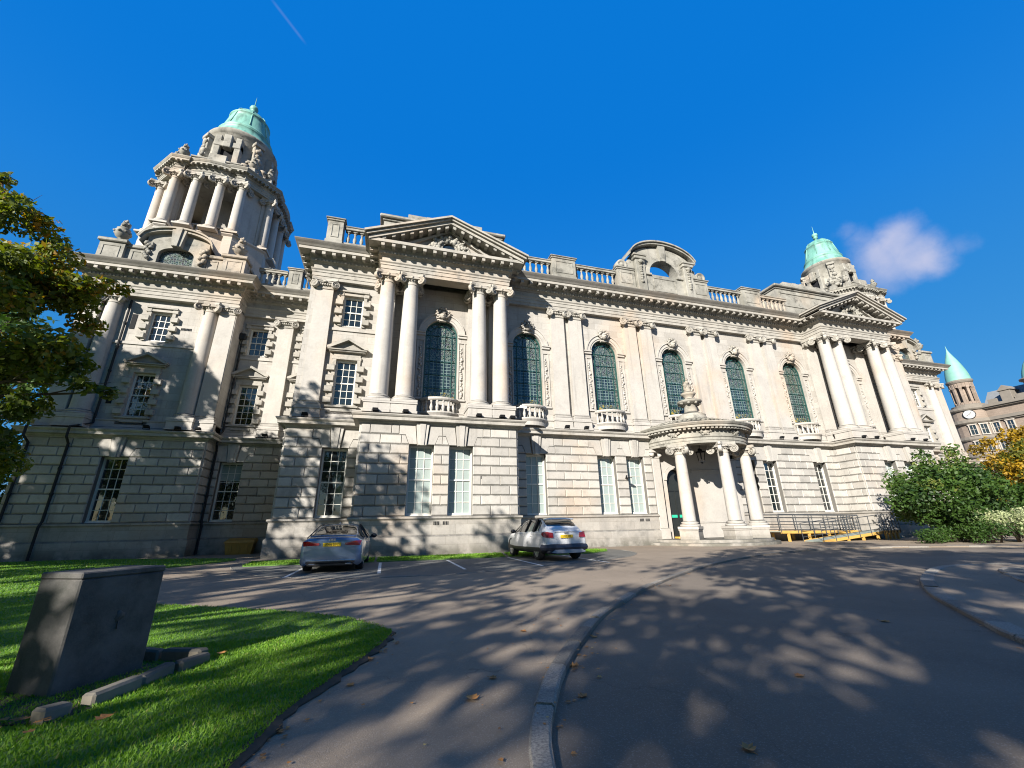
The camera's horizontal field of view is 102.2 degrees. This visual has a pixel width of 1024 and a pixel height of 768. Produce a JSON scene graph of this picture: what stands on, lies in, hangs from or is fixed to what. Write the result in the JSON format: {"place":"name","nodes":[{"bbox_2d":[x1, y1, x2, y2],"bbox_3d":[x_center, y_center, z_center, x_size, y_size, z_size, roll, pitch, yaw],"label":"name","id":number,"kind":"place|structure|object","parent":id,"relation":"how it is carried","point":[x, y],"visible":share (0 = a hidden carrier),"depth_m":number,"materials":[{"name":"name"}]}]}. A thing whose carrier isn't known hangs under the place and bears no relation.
{"place":"outdoors","nodes":[
{"label":"outdoors","id":0,"kind":"place"},
{"bbox_2d":[0,559,391,767],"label":"lawn","id":1,"kind":"structure","parent":0,"point":[215,637],"depth_m":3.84,"materials":[{"name":"green plant"}]},
{"bbox_2d":[0,171,134,483],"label":"broadleaf tree","id":2,"kind":"object","parent":1,"relation":"on","point":[30,281],"visible":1,"depth_m":14.94,"materials":[{"name":"green plant"}]},
{"bbox_2d":[5,565,165,696],"bbox_3d":[-3.773,2.203,3.717,0.501,0.995,0.706,-5,-19,13],"label":"stone pedestal","id":3,"kind":"object","parent":1,"relation":"on","point":[84,627],"visible":0.89,"depth_m":3.52,"materials":[{"name":"stone"}]},
{"bbox_2d":[0,647,209,725],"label":"stone edging","id":4,"kind":"object","parent":1,"relation":"on","point":[184,658],"visible":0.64,"depth_m":3.31,"materials":[{"name":"stone"}]},
{"bbox_2d":[95,712,115,719],"bbox_3d":[-2.755,2.244,2.790,0.104,0.017,0.118,11,-22,-31],"label":"fallen leaf","id":5,"kind":"object","parent":1,"relation":"on","point":[102,716],"visible":1,"depth_m":2.79,"materials":[{"name":"brown plant"}]},
{"bbox_2d":[0,548,606,602],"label":"grass","id":6,"kind":"structure","parent":1,"relation":"on","point":[267,562],"depth_m":16.86,"materials":[{"name":"green plant"}]},
{"bbox_2d":[0,0,1023,494],"label":"sky","id":7,"kind":"structure","parent":0,"point":[724,133],"materials":[{"name":"blue"}]},
{"bbox_2d":[505,550,606,556],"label":"verge","id":8,"kind":"structure","parent":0,"point":[554,554],"depth_m":18.18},
{"bbox_2d":[132,531,1023,767],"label":"drive","id":9,"kind":"structure","parent":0,"point":[444,719],"depth_m":4.90,"materials":[{"name":"grey asphalt"}]},
{"bbox_2d":[0,438,22,503],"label":"evergreen tree","id":10,"kind":"object","parent":9,"relation":"on","point":[3,487],"visible":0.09,"depth_m":24.27,"materials":[{"name":"green plant"}]},
{"bbox_2d":[0,309,59,442],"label":"park tree","id":11,"kind":"object","parent":9,"relation":"on","point":[7,322],"visible":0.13,"depth_m":26.01,"materials":[{"name":"green plant"}]},
{"bbox_2d":[224,538,257,554],"bbox_3d":[-15.558,9.292,23.662,1.560,0.860,0.860,5,-20,-17],"label":"grit bin","id":12,"kind":"object","parent":9,"relation":"on","point":[235,546],"visible":0.98,"depth_m":23.38,"materials":[{"name":"yellow plastic"}]},
{"bbox_2d":[157,604,395,767],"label":"lawn edging","id":13,"kind":"object","parent":9,"relation":"on","point":[257,744],"visible":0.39,"depth_m":2.99,"materials":[{"name":"concrete"}]},
{"bbox_2d":[242,558,373,566],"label":"verge","id":14,"kind":"structure","parent":9,"relation":"on","point":[281,564],"depth_m":15.53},
{"bbox_2d":[232,549,635,577],"bbox_3d":[-1.868,6.686,15.527,17.200,0.001,8.374,4,-20,-16],"label":"parking bay","id":15,"kind":"object","parent":9,"relation":"on","point":[414,568],"visible":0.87,"depth_m":13.95,"materials":[{"name":"grey asphalt"}]},
{"bbox_2d":[299,522,376,570],"bbox_3d":[-6.162,5.772,14.905,2.364,1.480,4.778,4,-20,-14],"label":"saloon car","id":16,"kind":"object","parent":15,"relation":"on","point":[342,544],"visible":1,"depth_m":12.84,"materials":[{"name":"silver metal"}]},
{"bbox_2d":[283,555,608,577],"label":"road markings","id":17,"kind":"object","parent":15,"relation":"on","point":[379,568],"visible":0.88,"depth_m":14.03,"materials":[{"name":"white paint"}]},
{"bbox_2d":[508,517,587,559],"bbox_3d":[1.306,6.383,17.199,2.304,1.542,4.375,6,-20,-20],"label":"crossover car","id":18,"kind":"object","parent":15,"relation":"on","point":[539,538],"visible":0.99,"depth_m":15.72,"materials":[{"name":"white paint"}]},
{"bbox_2d":[377,553,505,561],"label":"verge","id":19,"kind":"structure","parent":9,"relation":"on","point":[438,559],"depth_m":16.89,"materials":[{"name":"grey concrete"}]},
{"bbox_2d":[466,693,478,699],"bbox_3d":[-0.312,2.392,3.156,0.118,0.024,0.104,-8,-20,18],"label":"fallen leaf","id":20,"kind":"object","parent":9,"relation":"on","point":[473,696],"visible":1,"depth_m":3.17,"materials":[{"name":"orange plant"}]},
{"bbox_2d":[763,514,900,541],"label":"access ramp","id":21,"kind":"structure","parent":9,"relation":"on","point":[849,534],"depth_m":26.26,"materials":[{"name":"yellow metal"}]},
{"bbox_2d":[880,443,1023,540],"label":"spreading shrub","id":22,"kind":"object","parent":9,"relation":"on","point":[968,487],"visible":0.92,"depth_m":22.73,"materials":[{"name":"green plant"}]},
{"bbox_2d":[912,525,1012,542],"bbox_3d":[24.171,8.048,22.182,7.719,1.095,1.638,6,-20,-19],"label":"hedge","id":23,"kind":"object","parent":9,"relation":"on","point":[941,534],"visible":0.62,"depth_m":21.42,"materials":[{"name":"plant"}]},
{"bbox_2d":[955,519,1023,543],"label":"ground shrub","id":24,"kind":"object","parent":9,"relation":"on","point":[981,528],"visible":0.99,"depth_m":20.45,"materials":[{"name":"green plant"}]},
{"bbox_2d":[965,506,1023,541],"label":"variegated shrub","id":25,"kind":"object","parent":9,"relation":"on","point":[1014,519],"visible":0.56,"depth_m":21.27,"materials":[{"name":"green plant"}]},
{"bbox_2d":[967,425,1023,500],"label":"autumn tree","id":26,"kind":"object","parent":9,"relation":"on","point":[1014,434],"visible":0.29,"depth_m":46.32,"materials":[{"name":"yellow plant"}]},
{"bbox_2d":[989,438,1023,501],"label":"autumn tree","id":27,"kind":"object","parent":9,"relation":"on","point":[1013,461],"visible":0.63,"depth_m":36.64,"materials":[{"name":"yellow plant"}]},
{"bbox_2d":[1002,473,1023,506],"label":"green tree","id":28,"kind":"object","parent":9,"relation":"on","point":[1020,488],"visible":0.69,"depth_m":32.63,"materials":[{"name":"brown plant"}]},
{"bbox_2d":[552,523,1023,767],"bbox_3d":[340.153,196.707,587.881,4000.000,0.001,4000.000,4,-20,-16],"label":"road","id":29,"kind":"structure","parent":0,"point":[699,668],"depth_m":3.68,"materials":[{"name":"grey asphalt"}]},
{"bbox_2d":[230,550,636,578],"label":"kerb","id":30,"kind":"structure","parent":29,"relation":"on","point":[424,575],"depth_m":11.84,"materials":[{"name":"stone"}]},
{"bbox_2d":[0,99,980,561],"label":"city hall","id":31,"kind":"structure","parent":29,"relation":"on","point":[410,385],"depth_m":25.75,"materials":[{"name":"stone"}]},
{"bbox_2d":[84,457,128,522],"bbox_3d":[-21.970,5.777,22.536,1.280,3.509,0.200,4,-20,-16],"label":"sash window","id":32,"kind":"structure","parent":31,"relation":"in","point":[107,489],"depth_m":22.53,"materials":[{"name":"glass"}]},
{"bbox_2d":[129,314,137,328],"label":"slit window","id":33,"kind":"structure","parent":31,"relation":"in","point":[134,318],"depth_m":25.68,"materials":[{"name":"black glass"}]},
{"bbox_2d":[123,374,155,416],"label":"sash window","id":34,"kind":"structure","parent":31,"relation":"in","point":[142,385],"depth_m":24.71,"materials":[{"name":"white glass"}]},
{"bbox_2d":[146,313,171,341],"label":"sash window","id":35,"kind":"structure","parent":31,"relation":"in","point":[158,329],"depth_m":26.18,"materials":[{"name":"glass"}]},
{"bbox_2d":[209,463,242,521],"bbox_3d":[-17.303,6.578,25.131,1.280,3.509,0.200,4,-20,-16],"label":"sash window","id":36,"kind":"structure","parent":31,"relation":"in","point":[223,507],"depth_m":25.14,"materials":[{"name":"white glass"}]},
{"bbox_2d":[232,386,257,424],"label":"sash window","id":37,"kind":"structure","parent":31,"relation":"in","point":[247,395],"depth_m":27.17,"materials":[{"name":"glass"}]},
{"bbox_2d":[247,330,268,355],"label":"sash window","id":38,"kind":"structure","parent":31,"relation":"in","point":[258,339],"depth_m":28.63,"materials":[{"name":"blue glass"}]},
{"bbox_2d":[314,449,347,517],"bbox_3d":[-9.296,5.118,21.326,1.280,3.509,0.200,4,-20,-16],"label":"sash window","id":39,"kind":"structure","parent":31,"relation":"in","point":[333,465],"depth_m":21.34,"materials":[{"name":"glass"}]},
{"bbox_2d":[331,361,356,405],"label":"sash window","id":40,"kind":"structure","parent":31,"relation":"in","point":[345,373],"depth_m":23.39,"materials":[{"name":"glass"}]},
{"bbox_2d":[341,297,363,327],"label":"sash window","id":41,"kind":"structure","parent":31,"relation":"in","point":[353,308],"depth_m":24.86,"materials":[{"name":"glass"}]},
{"bbox_2d":[405,445,433,515],"bbox_3d":[-4.679,4.884,20.902,1.280,3.509,0.200,4,-20,-16],"label":"sash window","id":42,"kind":"structure","parent":31,"relation":"in","point":[420,462],"depth_m":20.93,"materials":[{"name":"white paint"}]},
{"bbox_2d":[422,322,456,401],"bbox_3d":[-4.356,-1.400,25.149,1.980,5.260,0.100,4,-20,-16],"label":"arched window","id":43,"kind":"structure","parent":31,"relation":"in","point":[440,357],"depth_m":25.16,"materials":[{"name":"teal glass"}]},
{"bbox_2d":[447,447,471,515],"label":"sash window","id":44,"kind":"structure","parent":31,"relation":"in","point":[460,458],"depth_m":21.50,"materials":[{"name":"white paint"}]},
{"bbox_2d":[513,333,542,404],"bbox_3d":[0.960,-0.894,26.922,1.980,5.260,0.100,4,-20,-16],"label":"arched window","id":45,"kind":"structure","parent":31,"relation":"in","point":[526,349],"depth_m":26.95,"materials":[{"name":"teal glass"}]},
{"bbox_2d":[526,454,546,514],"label":"sash window","id":46,"kind":"structure","parent":31,"relation":"in","point":[535,472],"depth_m":24.28,"materials":[{"name":"white paint"}]},
{"bbox_2d":[591,342,620,409],"bbox_3d":[6.355,-0.476,28.440,1.980,5.260,0.100,4,-20,-16],"label":"arched window","id":47,"kind":"structure","parent":31,"relation":"in","point":[603,356],"depth_m":28.48,"materials":[{"name":"teal glass"}]},
{"bbox_2d":[597,457,617,513],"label":"sash window","id":48,"kind":"structure","parent":31,"relation":"in","point":[605,466],"depth_m":25.54,"materials":[{"name":"white paint"}]},
{"bbox_2d":[626,457,647,513],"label":"sash window","id":49,"kind":"structure","parent":31,"relation":"in","point":[634,469],"depth_m":26.09,"materials":[{"name":"white paint"}]},
{"bbox_2d":[662,350,684,414],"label":"arched window","id":50,"kind":"structure","parent":31,"relation":"in","point":[672,363],"depth_m":30.11,"materials":[{"name":"teal glass"}]},
{"bbox_2d":[666,470,682,538],"bbox_3d":[10.662,7.626,26.454,1.440,4.270,0.560,4,-20,-16],"label":"door","id":51,"kind":"structure","parent":31,"relation":"in","point":[672,481],"depth_m":26.66,"materials":[{"name":"brown metal"}]},
{"bbox_2d":[725,357,753,421],"bbox_3d":[17.144,0.359,31.478,1.980,5.260,0.100,4,-20,-16],"label":"arched window","id":52,"kind":"structure","parent":31,"relation":"in","point":[734,369],"depth_m":31.54,"materials":[{"name":"teal glass"}]},
{"bbox_2d":[763,461,783,511],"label":"sash window","id":53,"kind":"structure","parent":31,"relation":"in","point":[770,474],"depth_m":29.05,"materials":[{"name":"white paint"}]},
{"bbox_2d":[783,363,810,422],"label":"arched window","id":54,"kind":"structure","parent":31,"relation":"in","point":[791,375],"depth_m":33.07,"materials":[{"name":"teal glass"}]},
{"bbox_2d":[813,463,834,511],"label":"sash window","id":55,"kind":"structure","parent":31,"relation":"in","point":[820,475],"depth_m":30.31,"materials":[{"name":"white paint"}]},
{"bbox_2d":[884,461,896,495],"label":"sash window","id":56,"kind":"structure","parent":31,"relation":"in","point":[888,464],"depth_m":30.53,"materials":[{"name":"white paint"}]},
{"bbox_2d":[904,462,913,481],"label":"sash window","id":57,"kind":"structure","parent":31,"relation":"in","point":[906,463],"depth_m":31.12,"materials":[{"name":"white paint"}]},
{"bbox_2d":[911,390,920,406],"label":"sash window","id":58,"kind":"structure","parent":31,"relation":"in","point":[914,392],"depth_m":44.79,"materials":[{"name":"white paint"}]},
{"bbox_2d":[924,427,935,447],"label":"sash window","id":59,"kind":"structure","parent":31,"relation":"in","point":[927,429],"depth_m":43.53,"materials":[{"name":"white paint"}]},
{"bbox_2d":[0,559,1021,767],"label":"fallen leaves","id":60,"kind":"object","parent":29,"relation":"on","point":[262,754],"depth_m":2.79,"materials":[{"name":"orange plant"}]},
{"bbox_2d":[577,692,586,697],"bbox_3d":[0.565,2.482,3.292,0.083,0.014,0.095,-5,-19,11],"label":"fallen leaf","id":61,"kind":"object","parent":29,"relation":"on","point":[582,694],"visible":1,"depth_m":3.31,"materials":[{"name":"plant"}]},
{"bbox_2d":[739,742,757,754],"bbox_3d":[1.430,2.184,2.483,0.106,0.021,0.094,-18,-25,40],"label":"fallen leaf","id":62,"kind":"object","parent":29,"relation":"on","point":[748,747],"visible":1,"depth_m":2.50,"materials":[{"name":"plant"}]},
{"bbox_2d":[529,545,995,767],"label":"kerb","id":63,"kind":"structure","parent":29,"relation":"on","point":[540,749],"depth_m":3.51,"materials":[{"name":"concrete"}]},
{"bbox_2d":[920,563,1023,644],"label":"kerb","id":64,"kind":"structure","parent":29,"relation":"on","point":[932,587],"depth_m":6.05,"materials":[{"name":"concrete"}]},
{"bbox_2d":[944,347,1023,510],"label":"commercial building","id":65,"kind":"structure","parent":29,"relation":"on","point":[975,419],"depth_m":95.16,"materials":[{"name":"beige stone"}]},
{"bbox_2d":[991,421,1001,433],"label":"window","id":66,"kind":"structure","parent":65,"relation":"in","point":[996,426],"depth_m":93.14,"materials":[{"name":"white wood"}]},
{"bbox_2d":[998,437,1008,449],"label":"window","id":67,"kind":"structure","parent":65,"relation":"in","point":[1003,444],"depth_m":91.95,"materials":[{"name":"white wood"}]},
{"bbox_2d":[1004,418,1017,429],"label":"window","id":68,"kind":"structure","parent":65,"relation":"in","point":[1011,424],"depth_m":91.02,"materials":[{"name":"white wood"}]},
{"bbox_2d":[998,567,1023,581],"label":"kerb","id":69,"kind":"structure","parent":29,"relation":"on","point":[1002,569],"depth_m":9.37,"materials":[{"name":"stone"}]},
{"bbox_2d":[920,564,1023,640],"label":"island","id":70,"kind":"structure","parent":0,"point":[990,589],"depth_m":7.45,"materials":[{"name":"grey concrete"}]},
{"bbox_2d":[998,568,1023,582],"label":"verge","id":71,"kind":"structure","parent":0,"point":[1018,572],"depth_m":9.68,"materials":[{"name":"concrete"}]}
]}

